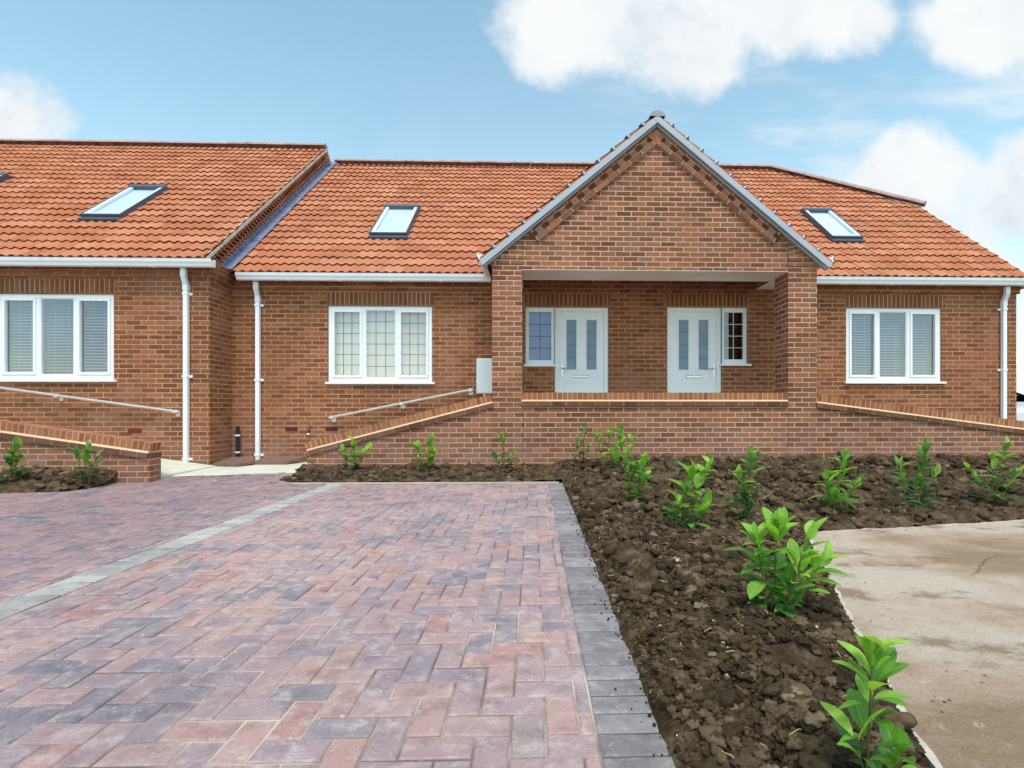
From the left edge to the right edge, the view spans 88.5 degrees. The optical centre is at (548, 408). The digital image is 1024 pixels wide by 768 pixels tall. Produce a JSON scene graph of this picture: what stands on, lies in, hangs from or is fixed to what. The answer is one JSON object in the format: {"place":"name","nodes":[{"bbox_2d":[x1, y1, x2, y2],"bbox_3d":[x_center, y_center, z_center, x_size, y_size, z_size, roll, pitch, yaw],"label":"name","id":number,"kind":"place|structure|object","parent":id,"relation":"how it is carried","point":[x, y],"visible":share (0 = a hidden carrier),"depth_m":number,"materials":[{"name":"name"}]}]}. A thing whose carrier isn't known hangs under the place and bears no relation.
{"place":"outdoors","nodes":[
{"label":"outdoors","id":0,"kind":"place"},
{"bbox_2d":[0,465,116,492],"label":"corner planting bed","id":1,"kind":"object","parent":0,"point":[53,484],"visible":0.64,"depth_m":6.27,"materials":[{"name":"soil"}]},
{"bbox_2d":[0,436,30,481],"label":"laurel sapling","id":2,"kind":"object","parent":1,"relation":"on","point":[12,457],"visible":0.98,"depth_m":6.24,"materials":[{"name":"green plant"}]},
{"bbox_2d":[65,439,104,482],"bbox_3d":[-5.550,0.625,6.257,0.436,0.520,0.264,0,0,8],"label":"laurel sapling","id":3,"kind":"object","parent":1,"relation":"on","point":[86,452],"visible":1,"depth_m":6.26,"materials":[{"name":"green plant"}]},
{"bbox_2d":[161,458,215,478],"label":"access ramp","id":4,"kind":"structure","parent":0,"point":[169,467],"depth_m":7.70,"materials":[{"name":"concrete"}]},
{"bbox_2d":[170,462,306,476],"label":"path","id":5,"kind":"structure","parent":0,"point":[257,469],"depth_m":7.69,"materials":[{"name":"concrete"}]},
{"bbox_2d":[213,456,253,466],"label":"paving slab","id":6,"kind":"structure","parent":5,"relation":"on","point":[232,461],"depth_m":8.28,"materials":[{"name":"brown stone"}]},
{"bbox_2d":[251,456,306,464],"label":"paving slab","id":7,"kind":"structure","parent":5,"relation":"on","point":[276,460],"depth_m":8.48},
{"bbox_2d":[0,472,603,767],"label":"driveway","id":8,"kind":"structure","parent":0,"point":[85,536],"depth_m":2.25,"materials":[{"name":"brown brick"}]},
{"bbox_2d":[0,484,342,618],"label":"paving dividing strip","id":9,"kind":"object","parent":8,"relation":"on","point":[14,606],"visible":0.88,"depth_m":3.25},
{"bbox_2d":[0,485,668,759],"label":"strip joints","id":10,"kind":"object","parent":9,"relation":"on","point":[590,696],"visible":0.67,"depth_m":1.64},
{"bbox_2d":[290,482,558,483],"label":"paving end kerb","id":11,"kind":"structure","parent":8,"relation":"on","point":[416,482],"depth_m":6.73,"materials":[{"name":"grey concrete"}]},
{"bbox_2d":[548,483,675,767],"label":"paving edge strip","id":12,"kind":"object","parent":8,"relation":"on","point":[602,659],"visible":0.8,"depth_m":1.95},
{"bbox_2d":[0,0,1023,393],"label":"sky","id":13,"kind":"structure","parent":0,"point":[918,99],"materials":[{"name":"blue"}]},
{"bbox_2d":[1,451,1023,767],"bbox_3d":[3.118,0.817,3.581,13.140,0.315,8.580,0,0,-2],"label":"planting bed","id":14,"kind":"object","parent":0,"point":[645,570],"visible":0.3,"depth_m":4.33,"materials":[{"name":"soil"}]},
{"bbox_2d":[338,436,371,469],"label":"laurel sapling","id":15,"kind":"object","parent":14,"relation":"on","point":[355,454],"visible":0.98,"depth_m":7.33,"materials":[{"name":"green plant"}]},
{"bbox_2d":[411,433,439,469],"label":"laurel sapling","id":16,"kind":"object","parent":14,"relation":"on","point":[432,451],"visible":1,"depth_m":7.31,"materials":[{"name":"green plant"}]},
{"bbox_2d":[489,431,517,466],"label":"laurel sapling","id":17,"kind":"object","parent":14,"relation":"on","point":[495,455],"visible":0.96,"depth_m":7.38,"materials":[{"name":"green plant"}]},
{"bbox_2d":[571,422,592,462],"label":"laurel sapling","id":18,"kind":"object","parent":14,"relation":"on","point":[584,433],"visible":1,"depth_m":7.41,"materials":[{"name":"green plant"}]},
{"bbox_2d":[592,421,618,464],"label":"laurel sapling","id":19,"kind":"object","parent":14,"relation":"on","point":[609,433],"visible":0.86,"depth_m":6.97,"materials":[{"name":"green plant"}]},
{"bbox_2d":[602,424,642,470],"bbox_3d":[0.927,0.502,6.584,0.509,0.636,0.276,0,0,10],"label":"laurel sapling","id":20,"kind":"object","parent":14,"relation":"on","point":[620,438],"visible":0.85,"depth_m":6.58,"materials":[{"name":"green plant"}]},
{"bbox_2d":[618,444,653,500],"bbox_3d":[0.831,0.615,4.947,0.324,0.580,0.309,0,0,-2],"label":"laurel sapling","id":21,"kind":"object","parent":14,"relation":"on","point":[643,460],"visible":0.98,"depth_m":4.93,"materials":[{"name":"green plant"}]},
{"bbox_2d":[662,455,715,528],"bbox_3d":[1.037,0.629,3.873,0.404,0.575,0.265,0,0,12],"label":"laurel sapling","id":22,"kind":"object","parent":14,"relation":"on","point":[699,478],"visible":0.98,"depth_m":3.86,"materials":[{"name":"green plant"}]},
{"bbox_2d":[575,470,892,767],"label":"straw bits","id":23,"kind":"object","parent":14,"relation":"on","point":[711,628],"visible":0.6,"depth_m":2.75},
{"bbox_2d":[722,445,765,518],"bbox_3d":[1.511,0.580,4.061,0.336,0.608,0.245,0,0,16],"label":"laurel sapling","id":24,"kind":"object","parent":14,"relation":"on","point":[752,452],"visible":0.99,"depth_m":4.06,"materials":[{"name":"green plant"}]},
{"bbox_2d":[722,507,849,618],"bbox_3d":[1.031,0.673,2.272,0.560,0.489,0.256,0,0,-2],"label":"laurel sapling","id":25,"kind":"object","parent":14,"relation":"on","point":[776,525],"visible":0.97,"depth_m":2.27,"materials":[{"name":"green plant"}]},
{"bbox_2d":[808,448,865,512],"bbox_3d":[2.457,0.634,4.494,0.382,0.596,0.379,0,0,-44],"label":"laurel sapling","id":26,"kind":"object","parent":14,"relation":"on","point":[834,492],"visible":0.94,"depth_m":4.48,"materials":[{"name":"green plant"}]},
{"bbox_2d":[820,634,916,767],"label":"laurel sapling","id":27,"kind":"object","parent":14,"relation":"on","point":[881,663],"visible":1,"depth_m":1.26,"materials":[{"name":"green plant"}]},
{"bbox_2d":[886,437,945,506],"bbox_3d":[3.247,0.586,4.606,0.448,0.678,0.269,0,0,-2],"label":"laurel sapling","id":28,"kind":"object","parent":14,"relation":"on","point":[920,479],"visible":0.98,"depth_m":4.61,"materials":[{"name":"green plant"}]},
{"bbox_2d":[963,435,1023,502],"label":"laurel sapling","id":29,"kind":"object","parent":14,"relation":"on","point":[1013,473],"visible":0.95,"depth_m":4.73,"materials":[{"name":"green plant"}]},
{"bbox_2d":[246,473,1020,527],"bbox_3d":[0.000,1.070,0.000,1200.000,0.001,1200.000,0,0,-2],"label":"ground","id":30,"kind":"structure","parent":0,"point":[559,480],"depth_m":7.73,"materials":[{"name":"brown soil"}]},
{"bbox_2d":[0,419,161,490],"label":"ramp wall","id":31,"kind":"structure","parent":30,"relation":"on","point":[131,460],"depth_m":6.68,"materials":[{"name":"brick"}]},
{"bbox_2d":[0,138,336,464],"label":"bungalow","id":32,"kind":"object","parent":30,"relation":"on","point":[119,259],"visible":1,"depth_m":8.29,"materials":[{"name":"brick"}]},
{"bbox_2d":[0,173,12,181],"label":"roof window","id":33,"kind":"structure","parent":32,"relation":"in","point":[3,176],"depth_m":10.38,"materials":[{"name":"grey metal"}]},
{"bbox_2d":[0,294,116,381],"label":"window","id":34,"kind":"structure","parent":32,"relation":"in","point":[55,337],"depth_m":8.21,"materials":[{"name":"white plastic"}]},
{"bbox_2d":[0,386,180,416],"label":"handrail","id":35,"kind":"object","parent":32,"relation":"attached to","point":[62,397],"visible":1,"depth_m":8.01,"materials":[{"name":"silver metal"}]},
{"bbox_2d":[77,184,169,220],"bbox_3d":[-7.647,-3.743,9.514,0.684,1.109,1.287,0,0,-2],"label":"roof window","id":36,"kind":"structure","parent":32,"relation":"in","point":[118,206],"depth_m":9.43,"materials":[{"name":"clear glass"}]},
{"bbox_2d":[305,395,492,466],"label":"ramp wall","id":37,"kind":"structure","parent":30,"relation":"on","point":[461,432],"depth_m":7.73,"materials":[{"name":"brick"}]},
{"bbox_2d":[228,110,1023,465],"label":"bungalow pair","id":38,"kind":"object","parent":30,"relation":"on","point":[656,252],"visible":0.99,"depth_m":8.96,"materials":[{"name":"brick"}]},
{"bbox_2d":[325,306,434,383],"bbox_3d":[-2.831,-1.075,8.898,1.829,1.320,0.211,0,0,-2],"label":"window","id":39,"kind":"structure","parent":38,"relation":"in","point":[368,344],"depth_m":8.98,"materials":[{"name":"white plastic"}]},
{"bbox_2d":[368,204,420,238],"bbox_3d":[-2.965,-3.643,10.195,0.704,1.067,1.237,0,0,-2],"label":"roof window","id":40,"kind":"structure","parent":38,"relation":"in","point":[397,223],"depth_m":10.12,"materials":[{"name":"clear glass"}]},
{"bbox_2d":[329,388,473,421],"bbox_3d":[-2.457,-0.063,8.797,2.398,0.574,0.121,0,0,-2],"label":"handrail","id":41,"kind":"object","parent":38,"relation":"attached to","point":[334,417],"visible":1,"depth_m":8.75,"materials":[{"name":"silver metal"}]},
{"bbox_2d":[476,358,491,395],"bbox_3d":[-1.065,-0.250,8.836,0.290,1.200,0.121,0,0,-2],"label":"meter box","id":42,"kind":"object","parent":38,"relation":"attached to","point":[483,376],"visible":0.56,"depth_m":8.78,"materials":[{"name":"plastic"}]},
{"bbox_2d":[477,359,491,392],"bbox_3d":[-1.063,-0.553,8.786,0.270,0.575,0.020,0,0,-2],"label":"cabinet door","id":43,"kind":"structure","parent":42,"relation":"in","point":[484,366],"depth_m":8.78,"materials":[{"name":"plastic"}]},
{"bbox_2d":[523,307,607,392],"bbox_3d":[0.289,-0.685,9.367,1.452,2.100,0.940,0,0,-2],"label":"front door","id":44,"kind":"structure","parent":38,"relation":"in","point":[573,341],"depth_m":8.99,"materials":[{"name":"white plastic"}]},
{"bbox_2d":[667,307,751,392],"bbox_3d":[2.748,-0.690,9.438,1.452,2.110,0.940,0,0,-2],"label":"front door","id":45,"kind":"structure","parent":38,"relation":"in","point":[694,364],"depth_m":9.05,"materials":[{"name":"white plastic"}]},
{"bbox_2d":[800,208,865,242],"bbox_3d":[5.640,-3.677,10.483,0.624,1.084,1.257,0,0,-2],"label":"roof window","id":46,"kind":"structure","parent":38,"relation":"in","point":[830,224],"depth_m":10.41,"materials":[{"name":"clear glass"}]},
{"bbox_2d":[844,308,946,383],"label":"window","id":47,"kind":"structure","parent":38,"relation":"in","point":[884,345],"depth_m":9.22,"materials":[{"name":"white plastic"}]},
{"bbox_2d":[522,392,787,465],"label":"porch front wall","id":48,"kind":"structure","parent":30,"relation":"on","point":[721,425],"depth_m":7.84,"materials":[{"name":"brick"}]},
{"bbox_2d":[816,394,1023,456],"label":"ramp wall","id":49,"kind":"structure","parent":30,"relation":"on","point":[858,428],"depth_m":7.94,"materials":[{"name":"brick"}]},
{"bbox_2d":[812,520,1023,767],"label":"concrete slab","id":50,"kind":"structure","parent":0,"point":[954,595],"depth_m":2.34,"materials":[{"name":"beige concrete"}]},
{"bbox_2d":[805,519,1023,767],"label":"slab edging","id":51,"kind":"object","parent":50,"relation":"on","point":[932,759],"visible":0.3,"depth_m":1.77,"materials":[{"name":"grey concrete"}]},
{"bbox_2d":[1017,393,1023,420],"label":"parked car","id":52,"kind":"object","parent":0,"point":[1020,406],"visible":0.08,"depth_m":13.01,"materials":[{"name":"white paint"}]}
]}

